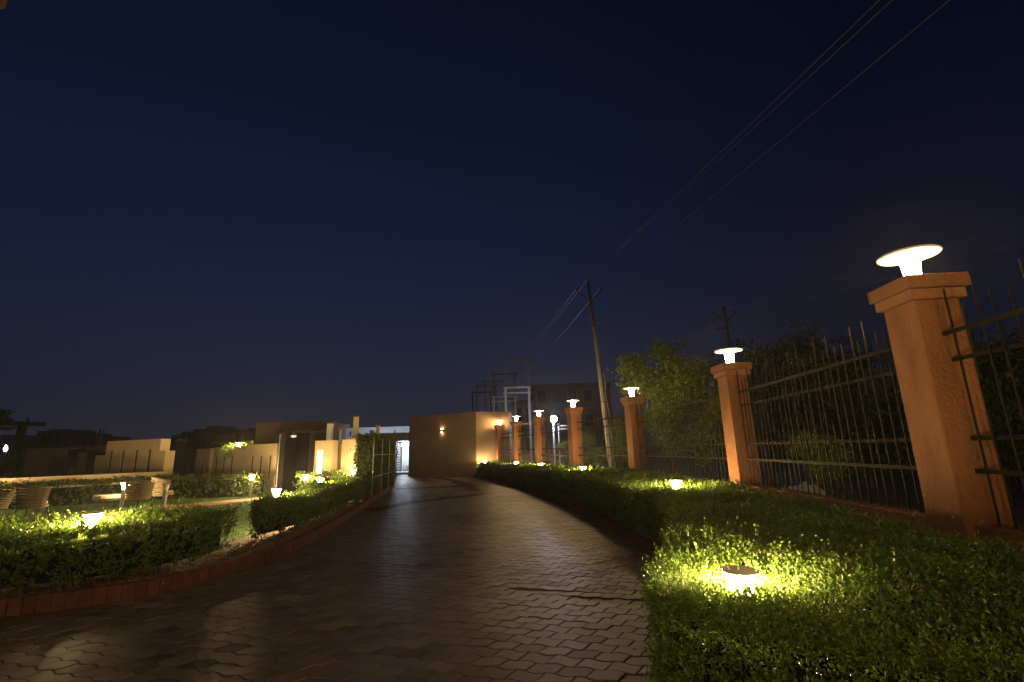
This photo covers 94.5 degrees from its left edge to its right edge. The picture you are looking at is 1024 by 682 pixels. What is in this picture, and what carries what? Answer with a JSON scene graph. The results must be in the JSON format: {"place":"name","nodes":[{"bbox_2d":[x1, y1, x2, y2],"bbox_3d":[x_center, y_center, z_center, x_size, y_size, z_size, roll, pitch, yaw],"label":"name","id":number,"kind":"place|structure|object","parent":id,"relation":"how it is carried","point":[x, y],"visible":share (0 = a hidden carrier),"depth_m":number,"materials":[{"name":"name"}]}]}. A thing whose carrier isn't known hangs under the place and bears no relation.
{"place":"outdoors","nodes":[
{"label":"outdoors","id":0,"kind":"place"},
{"bbox_2d":[102,439,170,473],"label":"garden wall","id":1,"kind":"structure","parent":0,"point":[131,456],"depth_m":20.40,"materials":[{"name":"beige paint"}]},
{"bbox_2d":[0,492,286,543],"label":"lawn","id":2,"kind":"structure","parent":0,"point":[239,529],"depth_m":13.98,"materials":[{"name":"green plant"}]},
{"bbox_2d":[0,485,15,515],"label":"rattan armchair","id":3,"kind":"object","parent":2,"relation":"on","point":[4,503],"visible":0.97,"depth_m":12.04,"materials":[{"name":"wicker"}]},
{"bbox_2d":[11,484,51,520],"bbox_3d":[-12.272,4.120,12.096,0.852,0.924,0.692,-6,-14,19],"label":"rattan armchair","id":4,"kind":"object","parent":2,"relation":"on","point":[25,496],"visible":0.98,"depth_m":11.91,"materials":[{"name":"wicker"}]},
{"bbox_2d":[18,471,167,487],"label":"wall","id":5,"kind":"structure","parent":2,"relation":"on","point":[89,477],"depth_m":16.81,"materials":[{"name":"beige paint"}]},
{"bbox_2d":[93,455,104,473],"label":"garden wall","id":6,"kind":"structure","parent":2,"relation":"on","point":[99,464],"depth_m":21.02,"materials":[{"name":"beige paint"}]},
{"bbox_2d":[92,493,125,509],"bbox_3d":[-12.071,4.852,14.258,0.920,0.453,0.913,-2,-13,0],"label":"rattan table","id":7,"kind":"object","parent":2,"relation":"on","point":[114,497],"visible":0.7,"depth_m":13.95,"materials":[{"name":"wicker"}]},
{"bbox_2d":[0,468,267,510],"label":"clipped hedge","id":8,"kind":"object","parent":2,"relation":"on","point":[230,486],"visible":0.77,"depth_m":17.40,"materials":[{"name":"green plant"}]},
{"bbox_2d":[121,479,155,510],"bbox_3d":[-10.986,4.508,13.904,0.836,0.906,0.678,-4,-13,10],"label":"rattan armchair","id":9,"kind":"object","parent":2,"relation":"on","point":[143,493],"visible":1,"depth_m":13.72,"materials":[{"name":"wicker"}]},
{"bbox_2d":[151,477,173,506],"bbox_3d":[-11.208,4.803,15.162,0.678,0.906,0.836,9,-17,-39],"label":"rattan armchair","id":10,"kind":"object","parent":2,"relation":"on","point":[157,491],"visible":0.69,"depth_m":14.90,"materials":[{"name":"wicker"}]},
{"bbox_2d":[157,451,174,476],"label":"garden wall","id":11,"kind":"structure","parent":2,"relation":"on","point":[166,461],"depth_m":19.89,"materials":[{"name":"beige paint"}]},
{"bbox_2d":[162,483,170,508],"bbox_3d":[-9.268,4.247,12.627,0.198,0.850,0.198,-2,-13,0],"label":"bollard lamp","id":12,"kind":"object","parent":2,"relation":"on","point":[165,492],"visible":0.78,"depth_m":12.63,"materials":[{"name":"grey paint"}]},
{"bbox_2d":[170,439,187,481],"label":"garden wall","id":13,"kind":"structure","parent":2,"relation":"on","point":[178,446],"depth_m":20.77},
{"bbox_2d":[194,448,213,480],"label":"garden wall","id":14,"kind":"structure","parent":2,"relation":"on","point":[204,461],"depth_m":22.99,"materials":[{"name":"beige paint"}]},
{"bbox_2d":[211,446,245,480],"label":"garden wall","id":15,"kind":"structure","parent":2,"relation":"on","point":[229,465],"depth_m":21.54,"materials":[{"name":"beige paint"}]},
{"bbox_2d":[217,441,253,459],"bbox_3d":[-12.414,5.675,21.586,1.530,2.241,2.283,-10,-15,32],"label":"shrub","id":16,"kind":"object","parent":2,"relation":"on","point":[224,452],"visible":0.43,"depth_m":21.31,"materials":[{"name":"green plant"}]},
{"bbox_2d":[237,449,245,479],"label":"garden wall","id":17,"kind":"structure","parent":2,"relation":"on","point":[241,464],"depth_m":20.46,"materials":[{"name":"beige paint"}]},
{"bbox_2d":[243,443,277,492],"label":"garden wall","id":18,"kind":"structure","parent":2,"relation":"on","point":[261,458],"depth_m":19.50,"materials":[{"name":"beige paint"}]},
{"bbox_2d":[254,421,336,494],"bbox_3d":[-9.407,4.757,19.538,3.775,2.950,3.100,-2,-13,0],"label":"stone gateway","id":19,"kind":"object","parent":2,"relation":"on","point":[296,453],"visible":0.53,"depth_m":19.71,"materials":[{"name":"brown paint"}]},
{"bbox_2d":[293,434,309,491],"bbox_3d":[-9.020,5.102,19.816,0.933,2.340,0.100,-2,-13,0],"label":"door","id":20,"kind":"structure","parent":19,"relation":"in","point":[302,441],"depth_m":19.84,"materials":[{"name":"brown wood"}]},
{"bbox_2d":[292,468,355,492],"bbox_3d":[-6.088,4.826,16.102,2.816,1.023,0.984,-3,-13,7],"label":"clipped hedge","id":21,"kind":"object","parent":2,"relation":"on","point":[331,473],"visible":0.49,"depth_m":15.99,"materials":[{"name":"green plant"}]},
{"bbox_2d":[313,440,338,477],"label":"garden wall","id":22,"kind":"structure","parent":2,"relation":"on","point":[329,448],"depth_m":17.34,"materials":[{"name":"beige paint"}]},
{"bbox_2d":[326,422,334,439],"bbox_3d":[-7.240,4.602,18.688,0.230,2.758,0.230,-2,-13,0],"label":"square post","id":23,"kind":"object","parent":2,"relation":"on","point":[330,429],"visible":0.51,"depth_m":18.84,"materials":[{"name":"white paint"}]},
{"bbox_2d":[340,439,356,477],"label":"garden wall","id":24,"kind":"structure","parent":2,"relation":"on","point":[347,453],"depth_m":17.23,"materials":[{"name":"beige paint"}]},
{"bbox_2d":[353,415,359,437],"bbox_3d":[-6.316,4.518,19.010,0.200,3.017,0.200,-2,-13,0],"label":"square post","id":25,"kind":"object","parent":2,"relation":"on","point":[355,424],"visible":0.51,"depth_m":19.19,"materials":[{"name":"beige paint"}]},
{"bbox_2d":[64,495,280,521],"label":"path","id":26,"kind":"structure","parent":0,"point":[217,502],"depth_m":15.29,"materials":[{"name":"brick"}]},
{"bbox_2d":[0,494,373,604],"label":"soil bed","id":27,"kind":"object","parent":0,"point":[241,541],"visible":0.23,"depth_m":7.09,"materials":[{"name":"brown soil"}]},
{"bbox_2d":[78,512,102,580],"bbox_3d":[-5.153,2.543,5.738,0.198,0.877,0.198,-2,-13,0],"label":"bollard lamp","id":28,"kind":"object","parent":27,"relation":"on","point":[94,517],"visible":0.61,"depth_m":5.77,"materials":[{"name":"grey paint"}]},
{"bbox_2d":[0,496,242,596],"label":"clipped hedge","id":29,"kind":"object","parent":27,"relation":"on","point":[44,550],"visible":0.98,"depth_m":5.45,"materials":[{"name":"green plant"}]},
{"bbox_2d":[242,474,367,540],"bbox_3d":[-4.540,3.745,11.235,1.212,0.968,7.556,0,-13,-7],"label":"clipped hedge","id":30,"kind":"object","parent":27,"relation":"on","point":[268,512],"visible":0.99,"depth_m":8.96,"materials":[{"name":"green plant"}]},
{"bbox_2d":[353,431,399,497],"bbox_3d":[-5.192,4.539,17.947,1.125,2.195,6.435,0,-13,-6],"label":"ivy screen","id":31,"kind":"object","parent":27,"relation":"on","point":[363,458],"visible":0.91,"depth_m":15.88,"materials":[{"name":"green plant"}]},
{"bbox_2d":[371,439,395,496],"bbox_3d":[-4.712,4.635,17.656,0.028,1.900,5.276,0,-13,-6],"label":"trellis","id":32,"kind":"object","parent":27,"relation":"on","point":[382,454],"visible":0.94,"depth_m":16.91,"materials":[{"name":"metal"}]},
{"bbox_2d":[0,474,659,681],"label":"driveway","id":33,"kind":"structure","parent":0,"point":[406,578],"depth_m":4.59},
{"bbox_2d":[0,484,393,617],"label":"kerb","id":34,"kind":"structure","parent":33,"relation":"on","point":[44,602],"depth_m":5.41,"materials":[{"name":"red brick"}]},
{"bbox_2d":[474,475,662,556],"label":"kerb","id":35,"kind":"structure","parent":33,"relation":"on","point":[647,544],"depth_m":9.79,"materials":[{"name":"red brick"}]},
{"bbox_2d":[408,412,513,476],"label":"tan building","id":36,"kind":"structure","parent":0,"point":[461,444],"depth_m":28.64,"materials":[{"name":"paint"}]},
{"bbox_2d":[0,0,1023,448],"label":"sky","id":37,"kind":"structure","parent":0,"point":[241,214],"materials":[{"name":"blue"}]},
{"bbox_2d":[4,441,1023,526],"bbox_3d":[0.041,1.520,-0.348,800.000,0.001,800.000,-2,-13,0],"label":"ground","id":38,"kind":"structure","parent":0,"point":[1018,496],"depth_m":19.77,"materials":[{"name":"green plant"}]},
{"bbox_2d":[0,408,15,430],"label":"leafy tree","id":39,"kind":"object","parent":38,"relation":"on","point":[4,418],"visible":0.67,"depth_m":45.62,"materials":[{"name":"green plant"}]},
{"bbox_2d":[0,448,26,477],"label":"leafy tree","id":40,"kind":"object","parent":38,"relation":"on","point":[6,469],"visible":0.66,"depth_m":29.26,"materials":[{"name":"green plant"}]},
{"bbox_2d":[0,435,42,470],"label":"building","id":41,"kind":"structure","parent":38,"relation":"on","point":[32,442],"depth_m":93.36,"materials":[{"name":"concrete"}]},
{"bbox_2d":[0,418,45,477],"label":"flat canopy","id":42,"kind":"object","parent":38,"relation":"on","point":[20,434],"visible":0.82,"depth_m":39.27,"materials":[{"name":"black"}]},
{"bbox_2d":[36,431,48,447],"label":"building","id":43,"kind":"structure","parent":38,"relation":"on","point":[44,434],"depth_m":99.18,"materials":[{"name":"concrete"}]},
{"bbox_2d":[22,448,76,477],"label":"garden wall","id":44,"kind":"structure","parent":38,"relation":"on","point":[42,462],"depth_m":24.37,"materials":[{"name":"brown paint"}]},
{"bbox_2d":[46,429,94,447],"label":"building","id":45,"kind":"structure","parent":38,"relation":"on","point":[58,438],"depth_m":99.58,"materials":[{"name":"concrete"}]},
{"bbox_2d":[65,449,91,475],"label":"garden wall","id":46,"kind":"structure","parent":38,"relation":"on","point":[71,462],"depth_m":24.38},
{"bbox_2d":[74,451,88,474],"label":"garden wall","id":47,"kind":"structure","parent":38,"relation":"on","point":[81,462],"depth_m":24.03,"materials":[{"name":"brown paint"}]},
{"bbox_2d":[67,433,111,447],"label":"building","id":48,"kind":"structure","parent":38,"relation":"on","point":[75,440],"depth_m":101.15,"materials":[{"name":"concrete"}]},
{"bbox_2d":[84,452,105,474],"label":"garden wall","id":49,"kind":"structure","parent":38,"relation":"on","point":[90,463],"depth_m":24.36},
{"bbox_2d":[80,436,130,451],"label":"building","id":50,"kind":"structure","parent":38,"relation":"on","point":[91,441],"depth_m":88.09,"materials":[{"name":"concrete"}]},
{"bbox_2d":[181,432,200,440],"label":"building","id":51,"kind":"structure","parent":38,"relation":"on","point":[194,436],"depth_m":93.75,"materials":[{"name":"concrete"}]},
{"bbox_2d":[182,441,206,481],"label":"garden wall","id":52,"kind":"structure","parent":38,"relation":"on","point":[190,456],"depth_m":24.01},
{"bbox_2d":[193,429,216,448],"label":"building","id":53,"kind":"structure","parent":38,"relation":"on","point":[208,436],"depth_m":96.60,"materials":[{"name":"concrete"}]},
{"bbox_2d":[216,432,238,446],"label":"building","id":54,"kind":"structure","parent":38,"relation":"on","point":[226,437],"depth_m":26.59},
{"bbox_2d":[215,428,251,442],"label":"building","id":55,"kind":"structure","parent":38,"relation":"on","point":[226,429],"depth_m":97.28,"materials":[{"name":"concrete"}]},
{"bbox_2d":[232,431,253,445],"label":"building","id":56,"kind":"structure","parent":38,"relation":"on","point":[245,436],"depth_m":92.53,"materials":[{"name":"concrete"}]},
{"bbox_2d":[337,423,349,443],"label":"concrete building","id":57,"kind":"structure","parent":38,"relation":"on","point":[341,426],"depth_m":38.62,"materials":[{"name":"brown paint"}]},
{"bbox_2d":[346,426,408,438],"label":"white building","id":58,"kind":"structure","parent":38,"relation":"on","point":[365,430],"depth_m":44.93,"materials":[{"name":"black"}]},
{"bbox_2d":[374,432,408,473],"bbox_3d":[-7.967,8.239,35.018,5.500,3.000,3.150,-2,-13,0],"label":"service entrance","id":59,"kind":"object","parent":38,"relation":"on","point":[404,437],"visible":0.17,"depth_m":36.23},
{"bbox_2d":[474,382,497,411],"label":"transformer frame","id":60,"kind":"object","parent":38,"relation":"on","point":[476,385],"visible":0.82,"depth_m":51.95,"materials":[{"name":"metal"}]},
{"bbox_2d":[482,378,506,411],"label":"transformer frame","id":61,"kind":"object","parent":38,"relation":"on","point":[484,381],"visible":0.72,"depth_m":48.01,"materials":[{"name":"metal"}]},
{"bbox_2d":[491,370,516,414],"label":"transformer frame","id":62,"kind":"object","parent":38,"relation":"on","point":[510,400],"visible":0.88,"depth_m":43.34,"materials":[{"name":"metal"}]},
{"bbox_2d":[502,356,531,457],"bbox_3d":[0.452,5.464,36.638,2.329,8.686,0.300,-2,-13,0],"label":"transformer frame","id":63,"kind":"object","parent":38,"relation":"on","point":[505,392],"visible":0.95,"depth_m":36.94,"materials":[{"name":"metal"}]},
{"bbox_2d":[512,400,534,461],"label":"concrete building","id":64,"kind":"structure","parent":38,"relation":"on","point":[522,409],"depth_m":59.51,"materials":[{"name":"black concrete"}]},
{"bbox_2d":[530,382,614,460],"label":"concrete building","id":65,"kind":"structure","parent":38,"relation":"on","point":[550,400],"depth_m":57.93,"materials":[{"name":"black"}]},
{"bbox_2d":[582,431,607,467],"bbox_3d":[4.532,6.150,26.010,1.903,2.408,2.483,-13,-17,41],"label":"shrub","id":66,"kind":"object","parent":38,"relation":"on","point":[597,452],"visible":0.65,"depth_m":25.75,"materials":[{"name":"green plant"}]},
{"bbox_2d":[576,278,615,468],"bbox_3d":[3.773,1.572,21.468,1.313,9.336,0.368,-2,-13,0],"label":"utility pole","id":67,"kind":"object","parent":38,"relation":"on","point":[603,406],"visible":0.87,"depth_m":21.34,"materials":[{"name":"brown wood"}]},
{"bbox_2d":[580,0,879,284],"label":"overhead wire","id":68,"kind":"object","parent":67,"relation":"attached to","point":[752,122],"visible":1,"depth_m":10.69,"materials":[{"name":"grey metal"}]},
{"bbox_2d":[591,0,891,275],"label":"overhead wire","id":69,"kind":"object","parent":67,"relation":"attached to","point":[763,119],"visible":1,"depth_m":11.26,"materials":[{"name":"grey metal"}]},
{"bbox_2d":[602,0,949,285],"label":"overhead wire","id":70,"kind":"object","parent":67,"relation":"attached to","point":[803,121],"visible":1,"depth_m":10.78,"materials":[{"name":"grey metal"}]},
{"bbox_2d":[608,416,645,467],"bbox_3d":[5.213,4.917,21.827,2.077,2.905,2.388,-2,-13,0],"label":"shrub","id":71,"kind":"object","parent":38,"relation":"on","point":[622,440],"visible":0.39,"depth_m":21.56,"materials":[{"name":"green plant"}]},
{"bbox_2d":[607,335,717,473],"bbox_3d":[5.309,2.340,16.025,3.910,5.328,3.445,-2,-13,0],"label":"leafy tree","id":72,"kind":"object","parent":38,"relation":"on","point":[669,362],"visible":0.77,"depth_m":15.72,"materials":[{"name":"green plant"}]},
{"bbox_2d":[645,357,761,477],"bbox_3d":[5.979,2.699,15.361,3.458,4.303,3.208,-10,-16,34],"label":"leafy tree","id":73,"kind":"object","parent":38,"relation":"on","point":[711,421],"visible":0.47,"depth_m":15.07,"materials":[{"name":"green plant"}]},
{"bbox_2d":[712,307,736,347],"bbox_3d":[15.463,2.976,33.077,1.680,11.158,0.304,-2,-13,0],"label":"utility pole","id":74,"kind":"object","parent":38,"relation":"on","point":[725,327],"visible":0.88,"depth_m":33.96,"materials":[{"name":"grey"}]},
{"bbox_2d":[701,334,824,483],"bbox_3d":[9.601,2.645,18.802,4.816,5.746,4.307,-2,-13,0],"label":"leafy tree","id":75,"kind":"object","parent":38,"relation":"on","point":[746,356],"visible":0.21,"depth_m":18.18,"materials":[{"name":"green plant"}]},
{"bbox_2d":[788,481,827,494],"bbox_3d":[6.245,3.340,10.071,1.500,0.689,1.100,-2,-13,0],"label":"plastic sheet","id":76,"kind":"object","parent":38,"relation":"on","point":[805,488],"visible":0.16,"depth_m":9.94,"materials":[{"name":"grey plastic"}]},
{"bbox_2d":[784,429,863,499],"bbox_3d":[6.751,2.739,10.062,1.365,1.816,1.441,-2,-13,0],"label":"shrub","id":77,"kind":"object","parent":38,"relation":"on","point":[825,470],"visible":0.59,"depth_m":10.09,"materials":[{"name":"green plant"}]},
{"bbox_2d":[744,314,909,485],"bbox_3d":[10.771,2.246,16.955,5.375,5.642,5.071,2,-13,-16],"label":"leafy tree","id":78,"kind":"object","parent":38,"relation":"on","point":[776,353],"visible":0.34,"depth_m":16.45,"materials":[{"name":"green plant"}]},
{"bbox_2d":[756,332,911,487],"bbox_3d":[10.964,2.254,15.857,4.579,5.292,5.393,-2,-13,0],"label":"leafy tree","id":79,"kind":"object","parent":38,"relation":"on","point":[885,415],"visible":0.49,"depth_m":15.48,"materials":[{"name":"green plant"}]},
{"bbox_2d":[816,331,991,481],"bbox_3d":[12.182,2.017,14.510,4.096,4.926,4.232,-2,-13,0],"label":"leafy tree","id":80,"kind":"object","parent":38,"relation":"on","point":[893,453],"visible":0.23,"depth_m":14.20,"materials":[{"name":"green plant"}]},
{"bbox_2d":[889,337,1023,506],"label":"leafy tree","id":81,"kind":"object","parent":38,"relation":"on","point":[994,407],"visible":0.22,"depth_m":10.06,"materials":[{"name":"green plant"}]},
{"bbox_2d":[967,325,1023,490],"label":"leafy tree","id":82,"kind":"object","parent":38,"relation":"on","point":[1019,357],"visible":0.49,"depth_m":10.01,"materials":[{"name":"green plant"}]},
{"label":"soil bed","id":83,"kind":"structure","parent":38,"relation":"on","visible":0},
{"bbox_2d":[494,425,504,460],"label":"boundary pillar","id":84,"kind":"structure","parent":83,"relation":"on","point":[499,442],"depth_m":27.43,"materials":[{"name":"orange paint"}]},
{"bbox_2d":[510,421,522,462],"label":"boundary pillar","id":85,"kind":"structure","parent":83,"relation":"on","point":[516,426],"depth_m":24.32,"materials":[{"name":"orange paint"}]},
{"bbox_2d":[532,416,545,463],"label":"boundary pillar","id":86,"kind":"structure","parent":83,"relation":"on","point":[538,435],"depth_m":21.20,"materials":[{"name":"orange paint"}]},
{"bbox_2d":[564,407,583,466],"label":"boundary pillar","id":87,"kind":"structure","parent":83,"relation":"on","point":[574,434],"depth_m":16.91,"materials":[{"name":"orange paint"}]},
{"bbox_2d":[620,396,646,470],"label":"boundary pillar","id":88,"kind":"structure","parent":83,"relation":"on","point":[630,403],"depth_m":13.70,"materials":[{"name":"orange paint"}]},
{"bbox_2d":[647,471,729,483],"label":"plinth wall","id":89,"kind":"structure","parent":83,"relation":"on","point":[702,478],"depth_m":9.66,"materials":[{"name":"orange paint"}]},
{"bbox_2d":[635,381,727,480],"bbox_3d":[3.832,2.164,11.151,0.048,1.960,5.368,0,-13,-5],"label":"fence panel","id":90,"kind":"object","parent":89,"relation":"on","point":[681,445],"visible":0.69,"depth_m":10.77,"materials":[{"name":"paint"}]},
{"bbox_2d":[711,362,761,488],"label":"boundary pillar","id":91,"kind":"structure","parent":83,"relation":"on","point":[725,375],"depth_m":8.39,"materials":[{"name":"orange paint"}]},
{"bbox_2d":[714,347,742,362],"bbox_3d":[4.029,0.287,8.783,0.492,0.310,0.492,-12,-16,37],"label":"pillar lamp","id":92,"kind":"object","parent":91,"relation":"on","point":[728,353],"visible":0.87,"depth_m":8.72,"materials":[{"name":"white"}]},
{"bbox_2d":[474,459,1023,681],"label":"clipped hedge","id":93,"kind":"object","parent":83,"relation":"on","point":[836,595],"visible":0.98,"depth_m":2.34,"materials":[{"name":"green plant"}]},
{"bbox_2d":[720,565,758,590],"bbox_3d":[1.276,1.668,2.544,0.198,0.818,0.198,-2,-13,0],"label":"bollard lamp","id":94,"kind":"object","parent":93,"relation":"in","point":[731,572],"visible":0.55,"depth_m":2.59,"materials":[{"name":"grey paint"}]},
{"bbox_2d":[744,484,929,535],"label":"plinth wall","id":95,"kind":"structure","parent":83,"relation":"on","point":[873,508],"depth_m":5.11,"materials":[{"name":"orange paint"}]},
{"bbox_2d":[736,321,921,512],"bbox_3d":[3.924,1.057,6.330,0.044,1.960,4.342,-2,-13,3],"label":"fence panel","id":96,"kind":"object","parent":95,"relation":"on","point":[878,352],"visible":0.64,"depth_m":5.81,"materials":[{"name":"paint"}]},
{"bbox_2d":[867,272,1013,553],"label":"boundary pillar","id":97,"kind":"structure","parent":83,"relation":"on","point":[940,421],"depth_m":4.07,"materials":[{"name":"orange paint"}]},
{"bbox_2d":[876,244,942,274],"bbox_3d":[3.752,-0.697,4.455,0.492,0.310,0.492,7,-16,-33],"label":"pillar lamp","id":98,"kind":"object","parent":97,"relation":"on","point":[908,259],"visible":0.77,"depth_m":4.40,"materials":[{"name":"white"}]},
{"bbox_2d":[975,524,1023,577],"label":"plinth wall","id":99,"kind":"structure","parent":83,"relation":"on","point":[1003,531],"depth_m":3.55,"materials":[{"name":"orange paint"}]},
{"bbox_2d":[942,258,1023,528],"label":"fence panel","id":100,"kind":"object","parent":99,"relation":"on","point":[990,351],"visible":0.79,"depth_m":3.67,"materials":[{"name":"paint"}]},
{"bbox_3d":[2.968,4.500,15.109,0.240,0.820,3.176,4,-14,-22],"label":"plinth wall","id":101,"kind":"object","parent":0,"visible":0},
{"bbox_2d":[576,405,627,467],"bbox_3d":[2.931,3.165,15.415,0.045,1.960,3.460,4,-14,-22],"label":"fence panel","id":102,"kind":"object","parent":101,"relation":"on","point":[603,447],"visible":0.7,"depth_m":15.41,"materials":[{"name":"paint"}]},
{"bbox_3d":[1.797,5.392,18.862,0.240,0.820,4.132,1,-13,-13],"label":"plinth wall","id":103,"kind":"object","parent":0,"visible":0},
{"bbox_2d":[540,414,568,464],"bbox_3d":[1.760,4.057,19.168,0.046,1.960,4.416,1,-13,-13],"label":"fence panel","id":104,"kind":"object","parent":103,"relation":"on","point":[552,447],"visible":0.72,"depth_m":19.17,"materials":[{"name":"paint"}]},
{"bbox_3d":[0.790,6.267,22.566,0.240,0.820,2.970,3,-14,-17],"label":"plinth wall","id":105,"kind":"object","parent":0,"visible":0},
{"bbox_2d":[517,422,534,462],"bbox_3d":[0.753,4.933,22.872,0.046,1.960,3.254,3,-14,-17],"label":"fence panel","id":106,"kind":"object","parent":105,"relation":"on","point":[530,459],"visible":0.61,"depth_m":22.91,"materials":[{"name":"paint"}]},
{"bbox_3d":[-0.185,7.009,25.685,0.240,0.820,2.955,2,-13,-16],"label":"plinth wall","id":107,"kind":"object","parent":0,"visible":0},
{"bbox_2d":[500,426,512,461],"bbox_3d":[-0.221,5.674,25.991,0.042,1.960,3.239,2,-13,-16],"label":"fence panel","id":108,"kind":"object","parent":107,"relation":"on","point":[508,449],"visible":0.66,"depth_m":26.12,"materials":[{"name":"paint"}]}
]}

